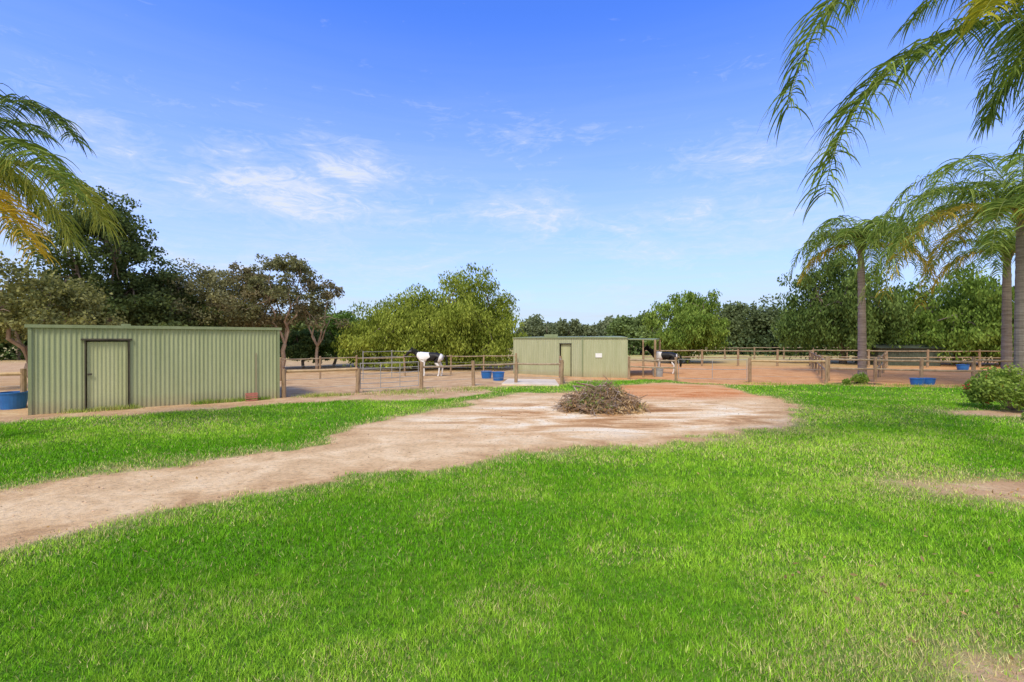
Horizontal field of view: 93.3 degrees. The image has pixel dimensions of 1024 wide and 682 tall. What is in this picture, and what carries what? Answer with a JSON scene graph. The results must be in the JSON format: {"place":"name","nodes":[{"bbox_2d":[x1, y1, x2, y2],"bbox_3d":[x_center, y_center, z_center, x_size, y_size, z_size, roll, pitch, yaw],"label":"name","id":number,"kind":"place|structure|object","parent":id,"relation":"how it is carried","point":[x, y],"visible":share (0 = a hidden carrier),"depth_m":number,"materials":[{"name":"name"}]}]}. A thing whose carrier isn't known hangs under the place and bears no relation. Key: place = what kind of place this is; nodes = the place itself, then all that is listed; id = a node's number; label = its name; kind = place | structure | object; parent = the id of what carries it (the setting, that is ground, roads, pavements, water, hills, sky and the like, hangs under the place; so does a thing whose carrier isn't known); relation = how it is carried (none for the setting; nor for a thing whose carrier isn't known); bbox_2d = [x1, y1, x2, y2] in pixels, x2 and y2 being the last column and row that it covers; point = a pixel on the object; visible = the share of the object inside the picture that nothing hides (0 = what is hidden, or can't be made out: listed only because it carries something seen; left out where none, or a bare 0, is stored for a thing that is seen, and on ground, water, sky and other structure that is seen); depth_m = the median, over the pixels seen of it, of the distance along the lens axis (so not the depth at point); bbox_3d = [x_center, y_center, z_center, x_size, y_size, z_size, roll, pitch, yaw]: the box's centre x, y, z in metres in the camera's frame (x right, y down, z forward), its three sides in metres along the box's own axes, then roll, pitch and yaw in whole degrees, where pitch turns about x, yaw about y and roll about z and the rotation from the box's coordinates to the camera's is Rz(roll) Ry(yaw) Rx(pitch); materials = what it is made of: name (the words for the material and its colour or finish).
{"place":"outdoors","nodes":[
{"label":"outdoors","id":0,"kind":"place"},
{"bbox_2d":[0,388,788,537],"bbox_3d":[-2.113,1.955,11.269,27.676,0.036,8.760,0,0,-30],"label":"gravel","id":1,"kind":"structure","parent":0,"point":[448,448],"depth_m":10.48,"materials":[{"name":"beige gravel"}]},
{"bbox_2d":[0,346,1023,681],"bbox_3d":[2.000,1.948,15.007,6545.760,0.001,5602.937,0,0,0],"label":"ground","id":2,"kind":"structure","parent":0,"point":[388,446],"depth_m":6.15,"materials":[{"name":"beige soil"}]},
{"bbox_2d":[0,368,26,407],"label":"timber fence","id":3,"kind":"object","parent":2,"relation":"on","point":[22,373],"visible":0.71,"depth_m":14.04,"materials":[{"name":"brown wood"}]},
{"bbox_2d":[0,391,27,409],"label":"blue feed tub","id":4,"kind":"object","parent":2,"relation":"on","point":[10,400],"visible":0.85,"depth_m":13.78,"materials":[{"name":"plastic"}]},
{"bbox_2d":[0,251,127,387],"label":"eucalyptus tree","id":5,"kind":"object","parent":2,"relation":"on","point":[53,299],"visible":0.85,"depth_m":19.47,"materials":[{"name":"green plant"}]},
{"bbox_2d":[0,83,130,268],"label":"queen palm","id":6,"kind":"object","parent":2,"relation":"on","point":[59,174],"visible":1,"depth_m":8.87,"materials":[{"name":"green plant"}]},
{"bbox_2d":[3,180,180,325],"bbox_3d":[-21.800,-3.165,24.903,7.240,10.359,7.402,0,0,0],"label":"sheoak tree","id":7,"kind":"object","parent":2,"relation":"on","point":[136,252],"visible":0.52,"depth_m":24.20,"materials":[{"name":"green plant"}]},
{"bbox_2d":[24,324,281,414],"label":"corrugated steel shed","id":8,"kind":"structure","parent":2,"relation":"on","point":[77,366],"depth_m":14.29,"materials":[{"name":"green metal"}]},
{"bbox_2d":[87,342,127,408],"bbox_3d":[-11.491,0.962,13.745,0.887,1.880,0.012,0,0,-37],"label":"door","id":9,"kind":"structure","parent":8,"relation":"in","point":[107,362],"depth_m":13.75,"materials":[{"name":"green metal"}]},
{"bbox_2d":[82,262,226,326],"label":"wattle tree","id":10,"kind":"object","parent":2,"relation":"on","point":[162,317],"visible":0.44,"depth_m":25.62,"materials":[{"name":"green plant"}]},
{"bbox_2d":[132,258,262,326],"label":"eucalyptus tree","id":11,"kind":"object","parent":2,"relation":"on","point":[214,284],"visible":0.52,"depth_m":27.84,"materials":[{"name":"green plant"}]},
{"bbox_2d":[200,261,302,338],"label":"eucalyptus tree","id":12,"kind":"object","parent":2,"relation":"on","point":[267,318],"visible":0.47,"depth_m":29.13,"materials":[{"name":"green plant"}]},
{"bbox_2d":[245,392,257,400],"bbox_3d":[-8.492,1.819,15.765,0.382,0.238,0.235,0,0,-37],"label":"plastic crate","id":13,"kind":"object","parent":2,"relation":"on","point":[248,394],"visible":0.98,"depth_m":15.70,"materials":[{"name":"red plastic"}]},
{"bbox_2d":[230,252,332,368],"bbox_3d":[-14.491,-1.740,29.908,5.366,7.506,5.770,0,0,44],"label":"eucalyptus tree","id":14,"kind":"object","parent":2,"relation":"on","point":[293,264],"visible":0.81,"depth_m":29.51,"materials":[{"name":"green plant"}]},
{"bbox_2d":[280,326,332,367],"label":"tree","id":15,"kind":"object","parent":2,"relation":"on","point":[302,345],"visible":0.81,"depth_m":33.09,"materials":[{"name":"plant"}]},
{"bbox_2d":[276,278,349,368],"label":"eucalyptus tree","id":16,"kind":"object","parent":2,"relation":"on","point":[309,285],"visible":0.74,"depth_m":30.59,"materials":[{"name":"green plant"}]},
{"bbox_2d":[281,367,360,397],"bbox_3d":[-6.787,1.500,17.343,2.719,1.087,0.187,0,0,-36],"label":"timber fence","id":17,"kind":"object","parent":2,"relation":"on","point":[283,387],"visible":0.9,"depth_m":17.17,"materials":[{"name":"brown wood"}]},
{"bbox_2d":[360,361,418,388],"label":"pipe gate","id":18,"kind":"structure","parent":17,"relation":"attached to","point":[388,377],"depth_m":18.73,"materials":[{"name":"grey metal"}]},
{"bbox_2d":[309,311,361,365],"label":"tree","id":19,"kind":"object","parent":2,"relation":"on","point":[332,329],"visible":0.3,"depth_m":35.33,"materials":[{"name":"plant"}]},
{"bbox_2d":[363,350,410,378],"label":"pipe yard panels","id":20,"kind":"object","parent":2,"relation":"on","point":[391,356],"visible":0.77,"depth_m":24.61,"materials":[{"name":"grey metal"}]},
{"bbox_2d":[280,353,516,380],"bbox_3d":[-5.632,1.357,26.035,12.388,1.308,1.198,0,0,-23],"label":"timber fence","id":21,"kind":"object","parent":2,"relation":"on","point":[450,356],"visible":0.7,"depth_m":25.88,"materials":[{"name":"brown wood"}]},
{"bbox_2d":[330,283,476,368],"bbox_3d":[-7.271,-0.935,32.783,8.741,6.066,9.595,0,0,38],"label":"pepper tree","id":22,"kind":"object","parent":2,"relation":"on","point":[384,328],"visible":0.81,"depth_m":30.75,"materials":[{"name":"green plant"}]},
{"bbox_2d":[404,347,447,376],"bbox_3d":[-4.675,1.115,26.232,2.465,1.593,0.550,0,0,7],"label":"horse","id":23,"kind":"object","parent":2,"relation":"on","point":[437,358],"visible":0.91,"depth_m":26.04},
{"bbox_2d":[407,263,530,368],"bbox_3d":[-3.109,-1.602,33.594,9.221,7.362,8.813,0,0,-28],"label":"pepper tree","id":24,"kind":"object","parent":2,"relation":"on","point":[486,327],"visible":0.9,"depth_m":31.46,"materials":[{"name":"green plant"}]},
{"bbox_2d":[481,371,491,378],"bbox_3d":[-1.300,1.724,24.673,0.601,0.380,0.601,0,0,0],"label":"blue feed tub","id":25,"kind":"object","parent":2,"relation":"on","point":[486,374],"visible":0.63,"depth_m":24.45,"materials":[{"name":"plastic"}]},
{"bbox_2d":[419,361,563,388],"bbox_3d":[-0.868,1.435,20.914,6.359,1.188,1.113,0,0,-18],"label":"timber fence","id":26,"kind":"object","parent":2,"relation":"on","point":[473,365],"visible":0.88,"depth_m":20.85,"materials":[{"name":"brown wood"}]},
{"bbox_2d":[0,293,992,360],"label":"distant treeline","id":27,"kind":"object","parent":2,"relation":"on","point":[749,327],"visible":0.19,"depth_m":62.72,"materials":[{"name":"green plant"}]},
{"bbox_2d":[492,371,504,380],"bbox_3d":[-0.667,1.708,23.498,0.624,0.420,0.624,0,0,0],"label":"blue feed tub","id":28,"kind":"object","parent":2,"relation":"on","point":[498,375],"visible":0.93,"depth_m":23.27,"materials":[{"name":"plastic"}]},
{"bbox_2d":[0,379,1023,681],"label":"lawn grass","id":29,"kind":"structure","parent":2,"relation":"on","point":[22,441],"depth_m":4.51,"materials":[{"name":"green plant"}]},
{"bbox_2d":[31,408,1023,681],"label":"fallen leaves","id":30,"kind":"object","parent":29,"relation":"on","point":[825,556],"visible":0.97,"depth_m":3.96,"materials":[{"name":"brown plant"}]},
{"bbox_2d":[502,379,558,385],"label":"concrete slab","id":31,"kind":"structure","parent":2,"relation":"on","point":[538,382],"depth_m":21.72,"materials":[{"name":"beige concrete"}]},
{"bbox_2d":[559,356,563,383],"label":"timber fence","id":32,"kind":"object","parent":2,"relation":"on","point":[561,361],"visible":0.88,"depth_m":21.39,"materials":[{"name":"brown wood"}]},
{"bbox_2d":[513,334,627,377],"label":"steel shed","id":33,"kind":"structure","parent":2,"relation":"on","point":[594,356],"depth_m":25.86,"materials":[{"name":"green metal"}]},
{"bbox_2d":[561,344,570,375],"bbox_3d":[2.941,1.033,26.237,0.650,1.710,0.010,0,0,38],"label":"door","id":34,"kind":"structure","parent":33,"relation":"in","point":[565,348],"depth_m":26.23,"materials":[{"name":"green metal"}]},
{"bbox_2d":[545,374,651,416],"bbox_3d":[2.614,1.434,13.704,3.112,1.285,2.568,0,0,-25],"label":"brush pile","id":35,"kind":"object","parent":2,"relation":"on","point":[611,401],"visible":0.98,"depth_m":13.32,"materials":[{"name":"brown plant"}]},
{"bbox_2d":[628,338,660,376],"bbox_3d":[7.152,0.878,27.743,2.363,2.050,5.728,0,0,20],"label":"timber carport","id":36,"kind":"object","parent":2,"relation":"on","point":[643,353],"visible":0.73,"depth_m":25.54,"materials":[{"name":"brown wood"}]},
{"bbox_2d":[628,356,676,380],"bbox_3d":[6.863,1.395,23.706,2.405,1.247,0.148,0,0,30],"label":"timber fence","id":37,"kind":"object","parent":2,"relation":"on","point":[675,361],"visible":0.81,"depth_m":23.70,"materials":[{"name":"brown wood"}]},
{"bbox_2d":[652,368,662,376],"bbox_3d":[7.825,1.699,25.971,0.624,0.420,0.624,0,0,0],"label":"grey drum","id":38,"kind":"object","parent":2,"relation":"on","point":[659,372],"visible":0.9,"depth_m":25.73,"materials":[{"name":"grey metal"}]},
{"bbox_2d":[640,345,682,373],"bbox_3d":[8.698,1.057,28.312,2.412,1.693,0.538,0,0,27],"label":"horse","id":39,"kind":"object","parent":2,"relation":"on","point":[665,355],"visible":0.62,"depth_m":28.06},
{"bbox_2d":[641,289,731,363],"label":"pepper tree","id":40,"kind":"object","parent":2,"relation":"on","point":[693,324],"visible":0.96,"depth_m":39.60,"materials":[{"name":"green plant"}]},
{"bbox_2d":[698,347,848,358],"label":"timber fence","id":41,"kind":"object","parent":2,"relation":"on","point":[768,347],"visible":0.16,"depth_m":49.30,"materials":[{"name":"brown wood"}]},
{"bbox_2d":[748,358,827,383],"bbox_3d":[12.589,1.385,22.099,3.337,1.276,0.154,0,0,12],"label":"timber fence","id":42,"kind":"object","parent":2,"relation":"on","point":[750,361],"visible":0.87,"depth_m":22.13,"materials":[{"name":"brown wood"}]},
{"bbox_2d":[678,359,746,378],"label":"pipe gate","id":43,"kind":"structure","parent":42,"relation":"attached to","point":[712,369],"depth_m":22.81,"materials":[{"name":"grey metal"}]},
{"bbox_2d":[809,351,824,378],"bbox_3d":[18.495,1.349,29.375,0.176,1.303,17.649,0,0,30],"label":"timber fence","id":44,"kind":"object","parent":2,"relation":"on","point":[811,354],"visible":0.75,"depth_m":27.38,"materials":[{"name":"brown wood"}]},
{"bbox_2d":[644,349,1013,366],"bbox_3d":[24.005,1.289,35.214,28.578,1.382,1.597,0,0,6],"label":"timber fence","id":45,"kind":"object","parent":2,"relation":"on","point":[927,357],"visible":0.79,"depth_m":35.75,"materials":[{"name":"brown wood"}]},
{"bbox_2d":[770,247,922,363],"bbox_3d":[27.242,-2.945,40.201,10.319,9.994,10.080,0,0,27],"label":"pepper tree","id":46,"kind":"object","parent":2,"relation":"on","point":[831,313],"visible":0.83,"depth_m":38.69,"materials":[{"name":"green plant"}]},
{"bbox_2d":[842,378,851,384],"bbox_3d":[14.635,1.776,21.149,0.403,0.331,0.426,0,0,29],"label":"garden plant","id":47,"kind":"object","parent":2,"relation":"on","point":[846,381],"visible":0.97,"depth_m":21.06,"materials":[{"name":"green plant"}]},
{"bbox_2d":[832,382,880,384],"bbox_3d":[15.529,1.886,21.771,2.200,0.064,1.200,0,0,0],"label":"mulch bed","id":48,"kind":"object","parent":2,"relation":"on","point":[857,383],"visible":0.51,"depth_m":21.53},
{"bbox_2d":[850,372,869,383],"bbox_3d":[15.439,1.649,21.445,0.749,0.579,0.725,0,0,36],"label":"garden plant","id":49,"kind":"object","parent":48,"relation":"on","point":[859,378],"visible":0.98,"depth_m":21.28,"materials":[{"name":"green plant"}]},
{"bbox_2d":[787,214,943,376],"bbox_3d":[18.780,-2.273,26.032,6.612,8.564,6.782,0,0,0],"label":"queen palm","id":50,"kind":"object","parent":2,"relation":"on","point":[855,236],"visible":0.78,"depth_m":25.79,"materials":[{"name":"green plant"}]},
{"bbox_2d":[874,351,887,376],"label":"timber fence","id":51,"kind":"object","parent":2,"relation":"on","point":[884,364],"visible":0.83,"depth_m":25.44,"materials":[{"name":"brown wood"}]},
{"bbox_2d":[758,0,1023,222],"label":"queen palm","id":52,"kind":"object","parent":2,"relation":"on","point":[1014,35],"visible":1,"depth_m":6.87,"materials":[{"name":"green plant"}]},
{"bbox_2d":[855,344,940,365],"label":"garden outbuilding","id":53,"kind":"structure","parent":2,"relation":"on","point":[906,347],"depth_m":36.60,"materials":[{"name":"brown wood"}]},
{"bbox_2d":[909,378,924,385],"bbox_3d":[17.714,1.776,21.149,0.554,0.300,0.554,0,0,0],"label":"blue feed tub","id":54,"kind":"object","parent":2,"relation":"on","point":[917,381],"visible":0.92,"depth_m":20.98,"materials":[{"name":"plastic"}]},
{"bbox_2d":[827,356,1012,382],"bbox_3d":[19.419,1.358,21.424,9.382,1.338,0.445,0,0,23],"label":"timber fence","id":55,"kind":"object","parent":2,"relation":"on","point":[972,362],"visible":0.7,"depth_m":21.77,"materials":[{"name":"brown wood"}]},
{"bbox_2d":[924,378,935,384],"bbox_3d":[18.464,1.785,21.456,0.554,0.280,0.554,0,0,0],"label":"blue feed tub","id":56,"kind":"object","parent":2,"relation":"on","point":[927,381],"visible":0.69,"depth_m":21.26,"materials":[{"name":"plastic"}]},
{"bbox_2d":[853,146,1023,384],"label":"queen palm","id":57,"kind":"object","parent":2,"relation":"on","point":[985,211],"visible":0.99,"depth_m":19.06,"materials":[{"name":"green plant"}]},
{"bbox_2d":[891,262,1014,364],"bbox_3d":[34.917,-2.044,37.413,10.702,8.221,11.003,0,0,0],"label":"pepper tree","id":58,"kind":"object","parent":2,"relation":"on","point":[952,324],"visible":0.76,"depth_m":36.02,"materials":[{"name":"green plant"}]},
{"bbox_2d":[956,364,969,369],"bbox_3d":[29.362,1.715,31.496,0.693,0.350,0.693,0,0,0],"label":"blue feed tub","id":59,"kind":"object","parent":2,"relation":"on","point":[962,367],"visible":0.93,"depth_m":31.30,"materials":[{"name":"plastic"}]},
{"bbox_2d":[922,226,1015,369],"bbox_3d":[24.493,-1.939,23.793,6.678,7.911,5.997,0,0,36],"label":"queen palm","id":60,"kind":"object","parent":2,"relation":"on","point":[1006,338],"visible":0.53,"depth_m":23.78,"materials":[{"name":"green plant"}]},
{"bbox_2d":[960,363,1023,410],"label":"flowering shrub","id":61,"kind":"object","parent":2,"relation":"on","point":[994,385],"visible":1,"depth_m":13.58,"materials":[{"name":"green plant"}]},
{"bbox_2d":[0,0,1023,332],"label":"sky","id":62,"kind":"structure","parent":0,"point":[605,158],"materials":[{"name":"blue"}]}
]}

